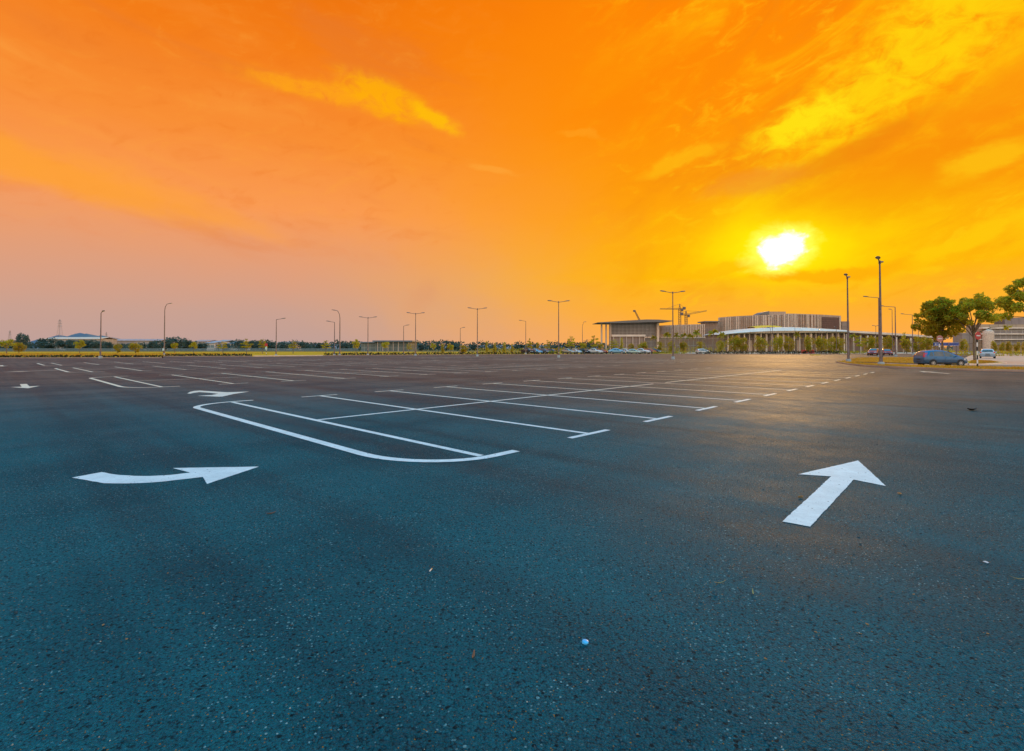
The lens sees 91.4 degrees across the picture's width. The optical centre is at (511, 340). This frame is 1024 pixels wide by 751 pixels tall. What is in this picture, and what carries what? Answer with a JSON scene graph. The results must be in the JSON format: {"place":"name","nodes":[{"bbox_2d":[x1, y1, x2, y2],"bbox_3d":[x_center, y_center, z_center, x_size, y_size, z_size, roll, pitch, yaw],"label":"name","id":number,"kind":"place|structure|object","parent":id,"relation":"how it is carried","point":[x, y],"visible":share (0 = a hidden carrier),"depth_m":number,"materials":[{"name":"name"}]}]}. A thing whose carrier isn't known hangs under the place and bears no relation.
{"place":"outdoors","nodes":[
{"label":"outdoors","id":0,"kind":"place"},
{"bbox_2d":[28,333,117,347],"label":"hill","id":1,"kind":"structure","parent":0,"point":[79,335],"depth_m":993.89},
{"bbox_2d":[46,337,117,347],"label":"warehouse","id":2,"kind":"structure","parent":0,"point":[107,339],"depth_m":524.37,"materials":[{"name":"white metal"}]},
{"bbox_2d":[0,352,263,355],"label":"verge grass","id":3,"kind":"structure","parent":0,"point":[83,354],"depth_m":119.50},
{"bbox_2d":[117,339,168,347],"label":"warehouse","id":4,"kind":"structure","parent":0,"point":[123,341],"depth_m":560.03,"materials":[{"name":"white metal"}]},
{"bbox_2d":[12,443,966,749],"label":"loose grit","id":5,"kind":"object","parent":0,"point":[482,591],"visible":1,"depth_m":2.53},
{"bbox_2d":[0,348,1021,353],"bbox_3d":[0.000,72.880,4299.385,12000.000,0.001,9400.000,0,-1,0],"label":"ground","id":6,"kind":"structure","parent":0,"point":[436,350],"depth_m":250.89,"materials":[{"name":"plant"}]},
{"bbox_2d":[14,333,30,347],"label":"hazy tree","id":7,"kind":"object","parent":6,"relation":"on","point":[24,337],"visible":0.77,"depth_m":299.26,"materials":[{"name":"green plant"}]},
{"bbox_2d":[36,337,57,347],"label":"hazy tree","id":8,"kind":"object","parent":6,"relation":"on","point":[43,342],"visible":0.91,"depth_m":328.44,"materials":[{"name":"green plant"}]},
{"bbox_2d":[55,339,75,347],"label":"hazy tree","id":9,"kind":"object","parent":6,"relation":"on","point":[60,343],"visible":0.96,"depth_m":318.61,"materials":[{"name":"green plant"}]},
{"bbox_2d":[0,348,160,351],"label":"roadside fence","id":10,"kind":"object","parent":6,"relation":"on","point":[82,349],"visible":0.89,"depth_m":243.93,"materials":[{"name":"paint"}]},
{"bbox_2d":[81,339,104,347],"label":"hazy tree","id":11,"kind":"object","parent":6,"relation":"on","point":[90,343],"visible":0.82,"depth_m":318.68,"materials":[{"name":"green plant"}]},
{"bbox_2d":[161,336,187,347],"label":"hazy tree","id":12,"kind":"object","parent":6,"relation":"on","point":[175,340],"visible":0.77,"depth_m":259.20,"materials":[{"name":"green plant"}]},
{"bbox_2d":[206,341,227,347],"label":"house","id":13,"kind":"structure","parent":6,"relation":"on","point":[212,344],"depth_m":330.25,"materials":[{"name":"white concrete"}]},
{"bbox_2d":[230,339,245,347],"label":"hazy tree","id":14,"kind":"object","parent":6,"relation":"on","point":[237,344],"visible":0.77,"depth_m":278.97,"materials":[{"name":"green plant"}]},
{"bbox_2d":[248,340,260,347],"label":"hazy tree","id":15,"kind":"object","parent":6,"relation":"on","point":[251,342],"visible":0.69,"depth_m":283.63,"materials":[{"name":"green plant"}]},
{"bbox_2d":[167,348,357,351],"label":"roadside fence","id":16,"kind":"object","parent":6,"relation":"on","point":[260,349],"visible":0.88,"depth_m":243.93,"materials":[{"name":"metal"}]},
{"bbox_2d":[0,352,582,356],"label":"grass strip","id":17,"kind":"object","parent":6,"relation":"on","point":[278,353],"depth_m":144.92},
{"bbox_2d":[0,339,16,352],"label":"round tree","id":18,"kind":"object","parent":17,"relation":"on","point":[7,342],"visible":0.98,"depth_m":141.88,"materials":[{"name":"green plant"}]},
{"bbox_2d":[12,342,26,352],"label":"bushy tree","id":19,"kind":"object","parent":17,"relation":"on","point":[17,348],"visible":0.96,"depth_m":149.90,"materials":[{"name":"green plant"}]},
{"bbox_2d":[0,354,95,356],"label":"hedge","id":20,"kind":"object","parent":17,"relation":"on","point":[60,355],"visible":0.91,"depth_m":74.42,"materials":[{"name":"green plant"}]},
{"bbox_2d":[73,340,85,353],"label":"round tree","id":21,"kind":"object","parent":17,"relation":"on","point":[79,346],"visible":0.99,"depth_m":141.89,"materials":[{"name":"green plant"}]},
{"bbox_2d":[0,356,163,357],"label":"kerb","id":22,"kind":"structure","parent":17,"relation":"on","point":[80,357],"depth_m":74.40,"materials":[{"name":"concrete"}]},
{"bbox_2d":[96,355,162,357],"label":"hedge","id":23,"kind":"object","parent":17,"relation":"on","point":[131,356],"visible":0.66,"depth_m":76.07,"materials":[{"name":"green plant"}]},
{"bbox_2d":[128,342,142,352],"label":"bushy tree","id":24,"kind":"object","parent":17,"relation":"on","point":[133,345],"visible":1,"depth_m":147.67,"materials":[{"name":"green plant"}]},
{"bbox_2d":[164,356,251,356],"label":"kerb","id":25,"kind":"structure","parent":17,"relation":"on","point":[207,356],"depth_m":87.81,"materials":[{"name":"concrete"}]},
{"bbox_2d":[165,353,251,355],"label":"hedge","id":26,"kind":"object","parent":17,"relation":"on","point":[223,354],"visible":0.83,"depth_m":89.34,"materials":[{"name":"green plant"}]},
{"bbox_2d":[253,355,322,356],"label":"kerb","id":27,"kind":"structure","parent":17,"relation":"on","point":[290,355],"depth_m":93.20,"materials":[{"name":"white paint"}]},
{"bbox_2d":[324,352,430,354],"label":"hedge","id":28,"kind":"object","parent":17,"relation":"on","point":[378,353],"visible":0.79,"depth_m":104.05,"materials":[{"name":"green plant"}]},
{"bbox_2d":[431,351,523,354],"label":"hedge","id":29,"kind":"object","parent":17,"relation":"on","point":[438,353],"visible":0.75,"depth_m":111.86,"materials":[{"name":"green plant"}]},
{"bbox_2d":[475,347,523,352],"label":"hedge","id":30,"kind":"object","parent":17,"relation":"on","point":[499,349],"visible":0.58,"depth_m":149.99,"materials":[{"name":"green plant"}]},
{"bbox_2d":[561,348,575,353],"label":"parked car","id":31,"kind":"object","parent":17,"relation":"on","point":[568,350],"visible":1,"depth_m":130.58,"materials":[{"name":"silver metal"}]},
{"bbox_2d":[0,339,608,350],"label":"wood","id":32,"kind":"object","parent":6,"relation":"on","point":[160,345],"visible":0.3,"depth_m":343.82,"materials":[{"name":"green plant"}]},
{"bbox_2d":[298,342,311,347],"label":"hazy tree","id":33,"kind":"object","parent":6,"relation":"on","point":[302,344],"visible":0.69,"depth_m":289.23,"materials":[{"name":"green plant"}]},
{"bbox_2d":[359,340,420,350],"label":"glass pavilion","id":34,"kind":"structure","parent":6,"relation":"on","point":[393,345],"depth_m":261.99,"materials":[{"name":"glass"}]},
{"bbox_2d":[0,354,1023,750],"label":"parking lot","id":35,"kind":"structure","parent":6,"relation":"on","point":[900,418],"depth_m":3.50,"materials":[{"name":"asphalt"}]},
{"bbox_2d":[89,376,173,387],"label":"painted lines","id":36,"kind":"object","parent":35,"relation":"on","point":[117,385],"visible":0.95,"depth_m":20.45,"materials":[{"name":"paint"}]},
{"bbox_2d":[72,467,255,483],"bbox_3d":[-4.055,1.558,5.786,1.849,0.001,0.792,0,-1,0],"label":"painted arrow","id":37,"kind":"object","parent":35,"relation":"on","point":[210,474],"visible":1,"depth_m":5.70,"materials":[{"name":"paint"}]},
{"bbox_2d":[188,391,242,396],"bbox_3d":[-9.860,1.731,16.229,2.134,0.001,2.199,0,-1,0],"label":"painted arrow","id":38,"kind":"object","parent":35,"relation":"on","point":[219,394],"visible":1,"depth_m":16.18,"materials":[{"name":"paint"}]},
{"bbox_2d":[193,400,518,461],"bbox_3d":[-4.201,1.625,9.993,10.270,0.001,1.695,-1,-1,43],"label":"island outline","id":39,"kind":"object","parent":35,"relation":"on","point":[354,451],"visible":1,"depth_m":7.28,"materials":[{"name":"paint"}]},
{"bbox_2d":[231,402,481,455],"bbox_3d":[-4.010,1.631,10.194,9.880,0.001,0.115,-1,-1,43],"label":"parking line","id":40,"kind":"object","parent":35,"relation":"on","point":[437,446],"visible":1,"depth_m":8.58,"materials":[{"name":"paint"}]},
{"bbox_2d":[406,312,424,355],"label":"street lamp","id":41,"kind":"object","parent":35,"relation":"on","point":[415,354],"visible":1,"depth_m":99.16,"materials":[{"name":"metal"}]},
{"bbox_2d":[323,354,577,355],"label":"kerb","id":42,"kind":"structure","parent":35,"relation":"on","point":[463,354],"depth_m":110.58,"materials":[{"name":"concrete"}]},
{"bbox_2d":[306,394,608,437],"bbox_3d":[-2.302,1.661,12.002,10.115,0.001,1.140,-1,-1,43],"label":"parking line","id":43,"kind":"object","parent":35,"relation":"on","point":[584,434],"visible":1,"depth_m":10.13,"materials":[{"name":"paint"}]},
{"bbox_2d":[467,307,484,355],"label":"street lamp","id":44,"kind":"object","parent":35,"relation":"on","point":[477,354],"visible":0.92,"depth_m":91.37,"materials":[{"name":"metal"}]},
{"bbox_2d":[317,384,648,419],"bbox_3d":[0.921,1.718,15.412,0.115,0.001,14.240,-1,-1,43],"label":"line","id":45,"kind":"object","parent":35,"relation":"on","point":[467,403],"visible":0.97,"depth_m":13.01,"materials":[{"name":"paint"}]},
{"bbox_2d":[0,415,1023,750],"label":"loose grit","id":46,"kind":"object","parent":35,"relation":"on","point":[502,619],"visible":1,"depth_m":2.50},
{"bbox_2d":[376,390,672,421],"bbox_3d":[-0.594,1.691,13.809,10.115,0.001,1.140,-1,-1,43],"label":"parking line","id":47,"kind":"object","parent":35,"relation":"on","point":[652,419],"visible":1,"depth_m":12.15,"materials":[{"name":"paint"}]},
{"bbox_2d":[547,300,569,357],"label":"street lamp","id":48,"kind":"object","parent":35,"relation":"on","point":[558,355],"visible":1,"depth_m":79.64,"materials":[{"name":"metal"}]},
{"bbox_2d":[433,386,717,410],"bbox_3d":[1.115,1.721,15.616,10.115,0.001,1.140,-1,-1,43],"label":"parking line","id":49,"kind":"object","parent":35,"relation":"on","point":[597,399],"visible":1,"depth_m":14.15,"materials":[{"name":"paint"}]},
{"bbox_2d":[489,383,749,401],"bbox_3d":[2.823,1.751,17.424,10.115,0.001,1.140,-1,-1,43],"label":"parking line","id":50,"kind":"object","parent":35,"relation":"on","point":[637,393],"visible":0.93,"depth_m":16.18,"materials":[{"name":"paint"}]},
{"bbox_2d":[531,380,776,395],"bbox_3d":[4.531,1.781,19.231,10.115,0.001,1.140,-1,-1,43],"label":"parking line","id":51,"kind":"object","parent":35,"relation":"on","point":[668,388],"visible":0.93,"depth_m":17.75,"materials":[{"name":"paint"}]},
{"bbox_2d":[660,290,684,358],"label":"street lamp","id":52,"kind":"object","parent":35,"relation":"on","point":[672,357],"visible":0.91,"depth_m":67.52,"materials":[{"name":"metal"}]},
{"bbox_2d":[559,378,795,390],"bbox_3d":[6.239,1.811,21.038,10.115,0.001,1.140,-1,-1,43],"label":"parking line","id":53,"kind":"object","parent":35,"relation":"on","point":[689,384],"visible":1,"depth_m":19.66,"materials":[{"name":"paint"}]},
{"bbox_2d":[783,461,884,525],"bbox_3d":[3.405,1.551,5.363,3.177,0.001,0.791,1,-1,-38],"label":"painted arrow","id":54,"kind":"object","parent":35,"relation":"on","point":[814,506],"visible":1,"depth_m":5.25,"materials":[{"name":"paint"}]},
{"bbox_2d":[844,273,850,361],"bbox_3d":[34.961,-2.202,52.011,0.468,9.162,3.631,-1,0,39],"label":"street lamp","id":55,"kind":"object","parent":35,"relation":"on","point":[848,351],"visible":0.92,"depth_m":51.95,"materials":[{"name":"metal"}]},
{"bbox_2d":[863,296,878,356],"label":"street lamp","id":56,"kind":"object","parent":35,"relation":"on","point":[878,321],"visible":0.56,"depth_m":79.72,"materials":[{"name":"metal"}]},
{"bbox_2d":[867,348,878,355],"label":"parked car","id":57,"kind":"object","parent":35,"relation":"on","point":[872,351],"visible":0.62,"depth_m":102.43,"materials":[{"name":"red paint"}]},
{"bbox_2d":[882,305,896,356],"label":"street lamp","id":58,"kind":"object","parent":35,"relation":"on","point":[895,355],"visible":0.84,"depth_m":88.76,"materials":[{"name":"metal"}]},
{"bbox_2d":[836,361,1023,371],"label":"kerb","id":59,"kind":"structure","parent":35,"relation":"on","point":[933,368],"depth_m":34.50,"materials":[{"name":"concrete"}]},
{"bbox_2d":[933,342,958,354],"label":"direction sign","id":60,"kind":"object","parent":35,"relation":"on","point":[948,344],"visible":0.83,"depth_m":77.97,"materials":[{"name":"blue metal"}]},
{"bbox_2d":[959,338,969,354],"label":"clipped tree","id":61,"kind":"object","parent":35,"relation":"on","point":[961,346],"visible":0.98,"depth_m":99.96,"materials":[{"name":"green plant"}]},
{"bbox_2d":[588,348,602,353],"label":"parked car","id":62,"kind":"object","parent":6,"relation":"on","point":[595,350],"visible":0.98,"depth_m":130.59,"materials":[{"name":"white paint"}]},
{"bbox_2d":[608,348,625,353],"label":"parked car","id":63,"kind":"object","parent":6,"relation":"on","point":[614,350],"visible":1,"depth_m":130.76,"materials":[{"name":"blue paint"}]},
{"bbox_2d":[594,319,670,349],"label":"glass hall","id":64,"kind":"structure","parent":6,"relation":"on","point":[635,332],"depth_m":248.83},
{"bbox_2d":[660,304,685,324],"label":"tower crane","id":65,"kind":"object","parent":6,"relation":"on","point":[680,309],"visible":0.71,"depth_m":420.12,"materials":[{"name":"metal"}]},
{"bbox_2d":[659,324,705,350],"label":"ribbed wing","id":66,"kind":"structure","parent":6,"relation":"on","point":[686,329],"depth_m":255.50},
{"bbox_2d":[680,310,706,324],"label":"tower crane","id":67,"kind":"object","parent":6,"relation":"on","point":[686,315],"visible":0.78,"depth_m":399.77,"materials":[{"name":"metal"}]},
{"bbox_2d":[695,349,709,353],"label":"parked car","id":68,"kind":"object","parent":6,"relation":"on","point":[699,351],"visible":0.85,"depth_m":127.91,"materials":[{"name":"white paint"}]},
{"bbox_2d":[698,311,846,336],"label":"curved hall","id":69,"kind":"structure","parent":6,"relation":"on","point":[781,319],"depth_m":258.57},
{"bbox_2d":[705,350,841,353],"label":"hedge","id":70,"kind":"object","parent":6,"relation":"on","point":[772,352],"visible":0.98,"depth_m":127.46,"materials":[{"name":"green plant"}]},
{"bbox_2d":[703,325,948,351],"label":"canopy building","id":71,"kind":"structure","parent":6,"relation":"on","point":[752,332],"depth_m":223.76,"materials":[{"name":"white metal"}]},
{"bbox_2d":[913,336,925,351],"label":"bushy tree","id":72,"kind":"object","parent":6,"relation":"on","point":[915,345],"visible":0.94,"depth_m":133.90,"materials":[{"name":"green plant"}]},
{"bbox_2d":[921,336,936,349],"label":"bushy tree","id":73,"kind":"object","parent":6,"relation":"on","point":[929,343],"visible":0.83,"depth_m":133.57,"materials":[{"name":"green plant"}]},
{"bbox_2d":[953,317,1023,352],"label":"office block","id":74,"kind":"structure","parent":6,"relation":"on","point":[998,334],"depth_m":179.74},
{"bbox_2d":[0,0,1023,347],"label":"sky","id":75,"kind":"structure","parent":0,"point":[241,166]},
{"bbox_2d":[680,352,979,353],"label":"pavement","id":76,"kind":"structure","parent":0,"point":[817,353],"depth_m":140.07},
{"bbox_2d":[679,341,688,352],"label":"bushy tree","id":77,"kind":"object","parent":76,"relation":"on","point":[682,345],"visible":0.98,"depth_m":139.81,"materials":[{"name":"green plant"}]},
{"bbox_2d":[662,347,725,352],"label":"hedge","id":78,"kind":"object","parent":76,"relation":"on","point":[690,350],"visible":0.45,"depth_m":151.63,"materials":[{"name":"green plant"}]},
{"bbox_2d":[708,329,718,352],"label":"palm tree","id":79,"kind":"object","parent":76,"relation":"on","point":[713,331],"visible":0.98,"depth_m":147.91,"materials":[{"name":"green plant"}]},
{"bbox_2d":[716,340,724,351],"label":"bushy tree","id":80,"kind":"object","parent":76,"relation":"on","point":[719,346],"visible":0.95,"depth_m":139.61,"materials":[{"name":"green plant"}]},
{"bbox_2d":[724,335,742,351],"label":"bushy tree","id":81,"kind":"object","parent":76,"relation":"on","point":[738,341],"visible":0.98,"depth_m":141.34,"materials":[{"name":"green plant"}]},
{"bbox_2d":[737,337,748,350],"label":"bushy tree","id":82,"kind":"object","parent":76,"relation":"on","point":[744,346],"visible":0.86,"depth_m":141.55,"materials":[{"name":"green plant"}]},
{"bbox_2d":[753,335,768,351],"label":"bushy tree","id":83,"kind":"object","parent":76,"relation":"on","point":[760,341],"visible":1,"depth_m":141.62,"materials":[{"name":"green plant"}]},
{"bbox_2d":[769,335,784,352],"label":"bushy tree","id":84,"kind":"object","parent":76,"relation":"on","point":[779,342],"visible":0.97,"depth_m":141.31,"materials":[{"name":"green plant"}]},
{"bbox_2d":[783,336,795,350],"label":"bushy tree","id":85,"kind":"object","parent":76,"relation":"on","point":[787,345],"visible":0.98,"depth_m":141.87,"materials":[{"name":"green plant"}]},
{"bbox_2d":[804,335,814,350],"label":"bushy tree","id":86,"kind":"object","parent":76,"relation":"on","point":[806,340],"visible":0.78,"depth_m":143.72,"materials":[{"name":"green plant"}]},
{"bbox_2d":[813,336,830,353],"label":"bushy tree","id":87,"kind":"object","parent":76,"relation":"on","point":[819,343],"visible":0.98,"depth_m":137.62,"materials":[{"name":"green plant"}]},
{"bbox_2d":[824,336,837,353],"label":"bushy tree","id":88,"kind":"object","parent":76,"relation":"on","point":[831,340],"visible":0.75,"depth_m":139.64,"materials":[{"name":"green plant"}]},
{"bbox_2d":[835,337,845,351],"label":"bushy tree","id":89,"kind":"object","parent":76,"relation":"on","point":[839,345],"visible":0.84,"depth_m":139.64,"materials":[{"name":"green plant"}]},
{"bbox_2d":[853,335,866,353],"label":"tiered tree","id":90,"kind":"object","parent":76,"relation":"on","point":[859,341],"visible":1,"depth_m":137.85,"materials":[{"name":"green plant"}]},
{"bbox_2d":[861,336,876,350],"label":"bushy tree","id":91,"kind":"object","parent":76,"relation":"on","point":[870,341],"visible":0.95,"depth_m":139.38,"materials":[{"name":"green plant"}]},
{"bbox_2d":[882,335,893,349],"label":"bushy tree","id":92,"kind":"object","parent":76,"relation":"on","point":[888,345],"visible":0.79,"depth_m":141.49,"materials":[{"name":"green plant"}]},
{"bbox_2d":[900,338,913,353],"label":"bushy tree","id":93,"kind":"object","parent":76,"relation":"on","point":[904,344],"visible":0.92,"depth_m":137.68,"materials":[{"name":"green plant"}]},
{"bbox_2d":[840,357,913,362],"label":"grass","id":94,"kind":"structure","parent":0,"point":[885,359],"depth_m":59.83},
{"bbox_2d":[853,357,912,362],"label":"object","id":95,"kind":"object","parent":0,"point":[887,360],"depth_m":56.56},
{"bbox_2d":[911,296,969,350],"bbox_3d":[49.845,-1.394,58.188,5.411,7.690,5.009,-1,-1,40],"label":"shade tree","id":96,"kind":"object","parent":95,"relation":"on","point":[933,313],"visible":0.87,"depth_m":57.42,"materials":[{"name":"green plant"}]},
{"bbox_2d":[863,362,1023,366],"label":"path","id":97,"kind":"structure","parent":0,"point":[971,365],"depth_m":41.68,"materials":[{"name":"concrete"}]},
{"bbox_2d":[913,350,967,365],"bbox_3d":[34.860,1.463,40.664,3.353,1.351,1.670,0,-1,6],"label":"parked car","id":98,"kind":"object","parent":97,"relation":"on","point":[932,357],"visible":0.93,"depth_m":40.09,"materials":[{"name":"blue paint"}]},
{"bbox_2d":[965,354,1023,364],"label":"concrete road","id":99,"kind":"structure","parent":0,"point":[1014,360],"depth_m":63.64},
{"bbox_2d":[949,350,1023,355],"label":"hedge","id":100,"kind":"object","parent":99,"relation":"on","point":[1007,353],"visible":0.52,"depth_m":91.83,"materials":[{"name":"green plant"}]},
{"bbox_2d":[966,359,1006,364],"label":"kerb","id":101,"kind":"structure","parent":99,"relation":"on","point":[985,363],"depth_m":44.10,"materials":[{"name":"white paint"}]},
{"bbox_2d":[978,349,996,357],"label":"parked car","id":102,"kind":"object","parent":99,"relation":"on","point":[987,352],"visible":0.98,"depth_m":70.71,"materials":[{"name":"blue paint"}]},
{"bbox_2d":[993,277,1023,320],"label":"shade tree","id":103,"kind":"object","parent":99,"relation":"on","point":[1006,303],"visible":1,"depth_m":47.51,"materials":[{"name":"green plant"}]},
{"label":"grass verge","id":104,"kind":"structure","parent":0,"visible":0},
{"bbox_2d":[875,256,884,363],"bbox_3d":[30.268,-2.248,41.056,0.468,8.888,3.631,-1,-1,41],"label":"street lamp","id":105,"kind":"object","parent":104,"relation":"on","point":[880,329],"visible":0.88,"depth_m":40.99,"materials":[{"name":"metal"}]},
{"bbox_2d":[838,361,1023,369],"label":"verge grass","id":106,"kind":"structure","parent":104,"relation":"on","point":[955,366],"depth_m":36.46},
{"bbox_2d":[975,332,980,366],"bbox_3d":[34.014,0.702,36.504,0.600,2.640,0.139,0,-1,-14],"label":"road sign","id":107,"kind":"object","parent":104,"relation":"on","point":[977,335],"visible":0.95,"depth_m":36.48,"materials":[{"name":"metal"}]},
{"label":"grass verge","id":108,"kind":"structure","parent":0,"visible":0},
{"bbox_2d":[943,292,1012,359],"bbox_3d":[51.411,-1.458,55.183,5.196,7.678,5.518,1,-1,-44],"label":"shade tree","id":109,"kind":"object","parent":108,"relation":"on","point":[981,304],"visible":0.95,"depth_m":54.75,"materials":[{"name":"green plant"}]},
{"bbox_2d":[969,360,997,362],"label":"verge grass","id":110,"kind":"structure","parent":108,"relation":"on","point":[981,361],"depth_m":47.30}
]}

